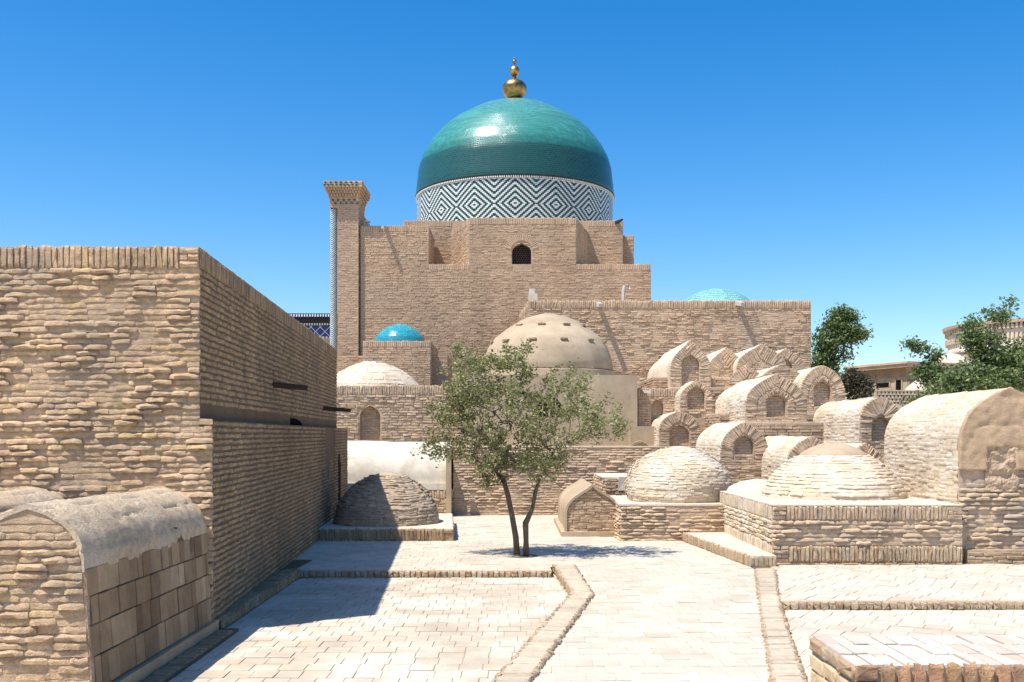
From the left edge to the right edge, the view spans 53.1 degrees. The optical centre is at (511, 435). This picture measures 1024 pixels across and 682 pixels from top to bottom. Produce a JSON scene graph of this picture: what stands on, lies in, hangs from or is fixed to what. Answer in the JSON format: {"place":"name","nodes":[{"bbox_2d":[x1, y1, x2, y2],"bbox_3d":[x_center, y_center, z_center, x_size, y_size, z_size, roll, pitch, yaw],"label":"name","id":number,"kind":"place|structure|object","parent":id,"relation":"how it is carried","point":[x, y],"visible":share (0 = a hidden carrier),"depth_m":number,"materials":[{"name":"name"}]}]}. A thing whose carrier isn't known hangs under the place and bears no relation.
{"place":"outdoors","nodes":[
{"label":"outdoors","id":0,"kind":"place"},
{"bbox_2d":[168,577,567,681],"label":"sunken court paving","id":1,"kind":"structure","parent":0,"point":[396,629],"depth_m":10.45,"materials":[{"name":"beige stone"}]},
{"bbox_2d":[140,628,238,681],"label":"foot gutter","id":2,"kind":"object","parent":1,"relation":"on","point":[170,670],"visible":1,"depth_m":9.12,"materials":[{"name":"brick"}]},
{"bbox_2d":[216,560,311,629],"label":"wall foot kerb","id":3,"kind":"structure","parent":1,"relation":"on","point":[288,574],"depth_m":12.46,"materials":[{"name":"concrete"}]},
{"bbox_2d":[300,570,551,577],"bbox_3d":[-1.220,2.100,14.422,3.560,0.401,0.156,0,0,0],"label":"step edge","id":4,"kind":"object","parent":1,"relation":"on","point":[423,573],"visible":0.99,"depth_m":14.37,"materials":[{"name":"brick"}]},
{"bbox_2d":[0,0,1023,373],"label":"sky","id":5,"kind":"structure","parent":0,"point":[867,156],"materials":[{"name":"blue"}]},
{"bbox_2d":[295,515,769,681],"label":"path paving","id":6,"kind":"structure","parent":0,"point":[668,611],"depth_m":12.57,"materials":[{"name":"beige stone"}]},
{"bbox_2d":[318,471,454,540],"bbox_3d":[-2.449,1.406,20.370,2.801,1.388,3.660,0,0,0],"label":"domed tomb","id":7,"kind":"object","parent":6,"relation":"on","point":[387,506],"visible":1,"depth_m":19.16,"materials":[{"name":"brick"}]},
{"bbox_2d":[505,554,538,557],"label":"tree pit soil","id":8,"kind":"object","parent":6,"relation":"on","point":[533,555],"visible":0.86,"depth_m":16.20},
{"bbox_2d":[410,338,633,555],"bbox_3d":[0.171,0.186,16.391,3.568,3.500,2.249,0,0,0],"label":"elm tree","id":9,"kind":"object","parent":8,"relation":"on","point":[471,398],"visible":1,"depth_m":16.17,"materials":[{"name":"green plant"}]},
{"bbox_2d":[554,478,615,536],"bbox_3d":[1.505,1.460,21.015,1.150,1.079,3.370,0,0,0],"label":"pointed tomb","id":10,"kind":"object","parent":6,"relation":"on","point":[586,508],"visible":0.92,"depth_m":19.44,"materials":[{"name":"brick"}]},
{"bbox_2d":[593,473,626,494],"bbox_3d":[2.507,1.499,23.179,1.185,1.215,2.443,0,0,0],"label":"open brick box","id":11,"kind":"object","parent":6,"relation":"on","point":[610,483],"visible":0.26,"depth_m":22.00,"materials":[{"name":"brick"}]},
{"bbox_2d":[609,445,732,540],"bbox_3d":[3.074,1.146,19.921,2.359,1.916,2.779,0,0,0],"label":"domed tomb","id":12,"kind":"object","parent":6,"relation":"on","point":[672,492],"visible":0.8,"depth_m":18.88,"materials":[{"name":"brick"}]},
{"bbox_2d":[682,532,775,568],"bbox_3d":[3.486,1.921,16.959,0.827,0.358,4.083,0,0,0],"label":"raised footing","id":13,"kind":"object","parent":6,"relation":"on","point":[727,546],"visible":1,"depth_m":16.22,"materials":[{"name":"brick"}]},
{"bbox_2d":[519,300,810,382],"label":"brick wing","id":14,"kind":"structure","parent":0,"point":[640,338],"depth_m":33.99,"materials":[{"name":"beige brick"}]},
{"bbox_2d":[528,288,536,300],"bbox_3d":[0.701,-4.691,34.575,0.298,0.478,0.350,0,0,0],"label":"chimney","id":15,"kind":"object","parent":14,"relation":"on","point":[532,294],"visible":0.82,"depth_m":34.40,"materials":[{"name":"paint"}]},
{"bbox_2d":[622,284,630,299],"bbox_3d":[3.854,-4.822,34.500,0.320,0.544,0.118,0,0,0],"label":"bent vent pipe","id":16,"kind":"object","parent":14,"relation":"on","point":[623,291],"visible":0.96,"depth_m":34.45,"materials":[{"name":"white metal"}]},
{"bbox_2d":[684,288,749,300],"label":"pale turquoise dome","id":17,"kind":"structure","parent":14,"relation":"on","point":[715,294],"depth_m":42.90,"materials":[{"name":"tile"}]},
{"bbox_2d":[770,563,1023,599],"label":"terrace paving","id":18,"kind":"structure","parent":0,"point":[964,581],"depth_m":13.34,"materials":[{"name":"beige stone"}]},
{"bbox_2d":[720,442,962,564],"bbox_3d":[5.257,1.108,17.078,2.864,1.984,3.908,0,0,0],"label":"domed tomb","id":19,"kind":"object","parent":18,"relation":"on","point":[833,503],"visible":0.94,"depth_m":15.20,"materials":[{"name":"brick"}]},
{"bbox_2d":[884,387,1023,563],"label":"vaulted tomb","id":20,"kind":"object","parent":18,"relation":"on","point":[965,449],"visible":0.83,"depth_m":15.39,"materials":[{"name":"brick"}]},
{"bbox_2d":[784,609,1023,681],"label":"terrace paving","id":21,"kind":"structure","parent":0,"point":[805,625],"depth_m":10.87,"materials":[{"name":"beige stone"}]},
{"bbox_2d":[780,600,1023,609],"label":"step edge","id":22,"kind":"object","parent":21,"relation":"on","point":[905,604],"visible":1,"depth_m":11.72,"materials":[{"name":"brick"}]},
{"bbox_2d":[809,635,1023,681],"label":"brick block","id":23,"kind":"structure","parent":21,"relation":"on","point":[895,658],"depth_m":4.67,"materials":[{"name":"beige brick"}]},
{"bbox_2d":[875,390,938,409],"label":"lattice parapet","id":24,"kind":"structure","parent":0,"point":[893,395],"depth_m":33.02,"materials":[{"name":"paint"}]},
{"bbox_2d":[906,380,932,389],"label":"mud dome","id":25,"kind":"structure","parent":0,"point":[913,386],"depth_m":45.54,"materials":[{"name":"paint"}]},
{"bbox_2d":[942,318,1023,392],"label":"round tower","id":26,"kind":"structure","parent":0,"point":[1016,331],"depth_m":57.19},
{"label":"ground","id":27,"kind":"structure","parent":0,"visible":0},
{"bbox_2d":[0,487,64,513],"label":"vaulted tomb","id":28,"kind":"object","parent":27,"relation":"on","point":[11,499],"visible":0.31,"depth_m":9.69,"materials":[{"name":"grey paint"}]},
{"bbox_2d":[0,487,218,681],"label":"vaulted tomb","id":29,"kind":"object","parent":27,"relation":"on","point":[115,587],"visible":1,"depth_m":7.75,"materials":[{"name":"beige brick"}]},
{"bbox_2d":[0,245,350,619],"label":"brick building","id":30,"kind":"structure","parent":27,"relation":"on","point":[204,381],"depth_m":10.34,"materials":[{"name":"beige brick"}]},
{"bbox_2d":[288,313,337,356],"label":"tiled portal","id":31,"kind":"object","parent":27,"relation":"on","point":[317,324],"visible":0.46,"depth_m":59.75,"materials":[{"name":"tile"}]},
{"bbox_2d":[323,181,370,372],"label":"brick pier","id":32,"kind":"structure","parent":27,"relation":"on","point":[348,200],"depth_m":37.84,"materials":[{"name":"beige brick"}]},
{"bbox_2d":[338,324,452,385],"bbox_3d":[-3.903,-0.861,34.583,3.606,5.722,3.234,0,0,0],"label":"turquoise domed chamber","id":33,"kind":"object","parent":27,"relation":"on","point":[410,351],"visible":0.32,"depth_m":33.00,"materials":[{"name":"brick"}]},
{"bbox_2d":[337,361,461,445],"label":"brick mausoleum","id":34,"kind":"structure","parent":27,"relation":"on","point":[384,402],"depth_m":26.99,"materials":[{"name":"brick"}]},
{"bbox_2d":[347,441,453,513],"bbox_3d":[-3.312,1.127,25.460,3.814,1.963,2.880,0,0,0],"label":"whitewashed tomb","id":35,"kind":"object","parent":27,"relation":"on","point":[367,459],"visible":0.22,"depth_m":24.37,"materials":[{"name":"paint"}]},
{"bbox_2d":[360,57,650,384],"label":"domed mausoleum","id":36,"kind":"structure","parent":27,"relation":"on","point":[514,196],"depth_m":38.40,"materials":[{"name":"brick"}]},
{"bbox_2d":[512,245,530,263],"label":"window","id":37,"kind":"structure","parent":36,"relation":"in","point":[521,254],"depth_m":38.22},
{"bbox_2d":[491,564,594,681],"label":"brick kerb","id":38,"kind":"structure","parent":27,"relation":"on","point":[526,662],"depth_m":9.87,"materials":[{"name":"beige brick"}]},
{"bbox_2d":[452,446,694,514],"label":"terrace wall","id":39,"kind":"structure","parent":27,"relation":"on","point":[470,497],"depth_m":24.59,"materials":[{"name":"brick"}]},
{"bbox_2d":[458,313,636,445],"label":"clay mausoleum","id":40,"kind":"structure","parent":39,"relation":"on","point":[561,339],"depth_m":27.54,"materials":[{"name":"paint"}]},
{"bbox_2d":[537,396,560,416],"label":"window","id":41,"kind":"structure","parent":40,"relation":"in","point":[540,413],"depth_m":26.99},
{"bbox_2d":[629,426,654,445],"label":"clay block","id":42,"kind":"structure","parent":39,"relation":"on","point":[641,435],"depth_m":26.60,"materials":[{"name":"paint"}]},
{"bbox_2d":[637,387,680,425],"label":"niche wall","id":43,"kind":"structure","parent":39,"relation":"on","point":[653,404],"depth_m":27.29,"materials":[{"name":"brick"}]},
{"bbox_2d":[651,411,699,445],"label":"vaulted tomb","id":44,"kind":"object","parent":39,"relation":"on","point":[678,428],"visible":0.85,"depth_m":25.70,"materials":[{"name":"brick"}]},
{"bbox_2d":[674,379,712,433],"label":"vaulted tomb","id":45,"kind":"object","parent":39,"relation":"on","point":[694,398],"visible":0.61,"depth_m":26.40,"materials":[{"name":"brick"}]},
{"bbox_2d":[637,377,729,388],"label":"brick terrace","id":46,"kind":"structure","parent":27,"relation":"on","point":[656,382],"depth_m":29.00,"materials":[{"name":"brick"}]},
{"bbox_2d":[647,339,710,387],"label":"vaulted tomb","id":47,"kind":"object","parent":46,"relation":"on","point":[681,365],"visible":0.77,"depth_m":28.50,"materials":[{"name":"brick"}]},
{"bbox_2d":[706,347,738,376],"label":"vaulted tomb","id":48,"kind":"object","parent":46,"relation":"on","point":[722,361],"visible":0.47,"depth_m":29.98,"materials":[{"name":"brick"}]},
{"bbox_2d":[733,344,785,373],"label":"vaulted tomb","id":49,"kind":"object","parent":46,"relation":"on","point":[759,357],"visible":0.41,"depth_m":29.38,"materials":[{"name":"brick"}]},
{"bbox_2d":[776,348,805,370],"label":"vaulted tomb","id":50,"kind":"object","parent":46,"relation":"on","point":[793,361],"visible":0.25,"depth_m":30.38,"materials":[{"name":"brick"}]},
{"bbox_2d":[669,387,728,413],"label":"brick terrace","id":51,"kind":"structure","parent":27,"relation":"on","point":[716,392],"depth_m":27.59,"materials":[{"name":"brick"}]},
{"bbox_2d":[695,421,767,483],"bbox_3d":[4.832,0.860,22.738,1.027,2.297,2.958,0,0,0],"label":"vaulted tomb","id":52,"kind":"object","parent":27,"relation":"on","point":[737,449],"visible":0.45,"depth_m":21.29,"materials":[{"name":"brick"}]},
{"bbox_2d":[705,413,814,428],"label":"brick terrace","id":53,"kind":"structure","parent":27,"relation":"on","point":[711,419],"depth_m":24.73,"materials":[{"name":"brick"}]},
{"bbox_2d":[728,364,758,388],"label":"vaulted tomb","id":54,"kind":"object","parent":53,"relation":"on","point":[746,372],"visible":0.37,"depth_m":27.20,"materials":[{"name":"brick"}]},
{"bbox_2d":[757,364,799,381],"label":"vaulted tomb","id":55,"kind":"object","parent":53,"relation":"on","point":[788,373],"visible":0.22,"depth_m":26.29,"materials":[{"name":"brick"}]},
{"bbox_2d":[793,365,845,412],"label":"vaulted tomb","id":56,"kind":"object","parent":53,"relation":"on","point":[819,386],"visible":0.41,"depth_m":25.39,"materials":[{"name":"brick"}]},
{"bbox_2d":[754,568,807,681],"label":"brick kerb","id":57,"kind":"structure","parent":27,"relation":"on","point":[783,661],"depth_m":9.78,"materials":[{"name":"beige brick"}]},
{"bbox_2d":[746,422,823,440],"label":"brick terrace","id":58,"kind":"structure","parent":27,"relation":"on","point":[813,429],"depth_m":22.79,"materials":[{"name":"brick"}]},
{"bbox_2d":[715,373,806,421],"bbox_3d":[5.937,-0.646,24.739,1.409,1.517,3.557,0,0,0],"label":"vaulted tomb","id":59,"kind":"object","parent":58,"relation":"on","point":[774,397],"visible":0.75,"depth_m":23.00,"materials":[{"name":"brick"}]},
{"bbox_2d":[761,435,823,480],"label":"vaulted tomb","id":60,"kind":"object","parent":27,"relation":"on","point":[780,450],"visible":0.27,"depth_m":20.18,"materials":[{"name":"brick"}]},
{"bbox_2d":[811,302,873,392],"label":"tree","id":61,"kind":"object","parent":27,"relation":"on","point":[841,327],"visible":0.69,"depth_m":43.70,"materials":[{"name":"green plant"}]},
{"bbox_2d":[823,441,884,462],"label":"vaulted tomb","id":62,"kind":"object","parent":27,"relation":"on","point":[865,447],"visible":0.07,"depth_m":19.18,"materials":[{"name":"brick"}]},
{"bbox_2d":[813,397,898,456],"bbox_3d":[7.344,0.616,21.990,0.846,2.788,3.259,0,0,0],"label":"vaulted tomb","id":63,"kind":"object","parent":27,"relation":"on","point":[866,420],"visible":0.39,"depth_m":20.66,"materials":[{"name":"brick"}]},
{"bbox_2d":[837,365,878,399],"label":"bush","id":64,"kind":"object","parent":27,"relation":"on","point":[856,384],"visible":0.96,"depth_m":41.72,"materials":[{"name":"green plant"}]},
{"bbox_2d":[843,361,961,396],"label":"cream house","id":65,"kind":"structure","parent":27,"relation":"on","point":[893,376],"depth_m":50.87,"materials":[{"name":"paint"}]},
{"bbox_2d":[877,383,888,387],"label":"window","id":66,"kind":"structure","parent":65,"relation":"in","point":[880,385],"depth_m":51.56,"materials":[{"name":"black glass"}]},
{"bbox_2d":[874,388,891,396],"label":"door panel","id":67,"kind":"structure","parent":65,"relation":"in","point":[880,388],"depth_m":51.48,"materials":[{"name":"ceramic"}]},
{"bbox_2d":[896,380,900,389],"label":"window","id":68,"kind":"structure","parent":65,"relation":"in","point":[898,382],"depth_m":50.54,"materials":[{"name":"black glass"}]},
{"bbox_2d":[895,379,902,389],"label":"window frame","id":69,"kind":"structure","parent":65,"relation":"in","point":[895,379],"depth_m":50.31,"materials":[{"name":"wood"}]},
{"bbox_2d":[899,335,948,393],"bbox_3d":[11.738,-0.414,28.957,1.538,4.847,1.165,0,0,0],"label":"tree","id":70,"kind":"object","parent":27,"relation":"on","point":[923,370],"visible":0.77,"depth_m":28.88,"materials":[{"name":"green plant"}]},
{"bbox_2d":[929,353,973,374],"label":"mud dome","id":71,"kind":"structure","parent":27,"relation":"on","point":[953,358],"depth_m":51.26,"materials":[{"name":"paint"}]},
{"bbox_2d":[895,294,1023,406],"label":"tree","id":72,"kind":"object","parent":27,"relation":"on","point":[1000,368],"visible":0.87,"depth_m":25.72,"materials":[{"name":"green plant"}]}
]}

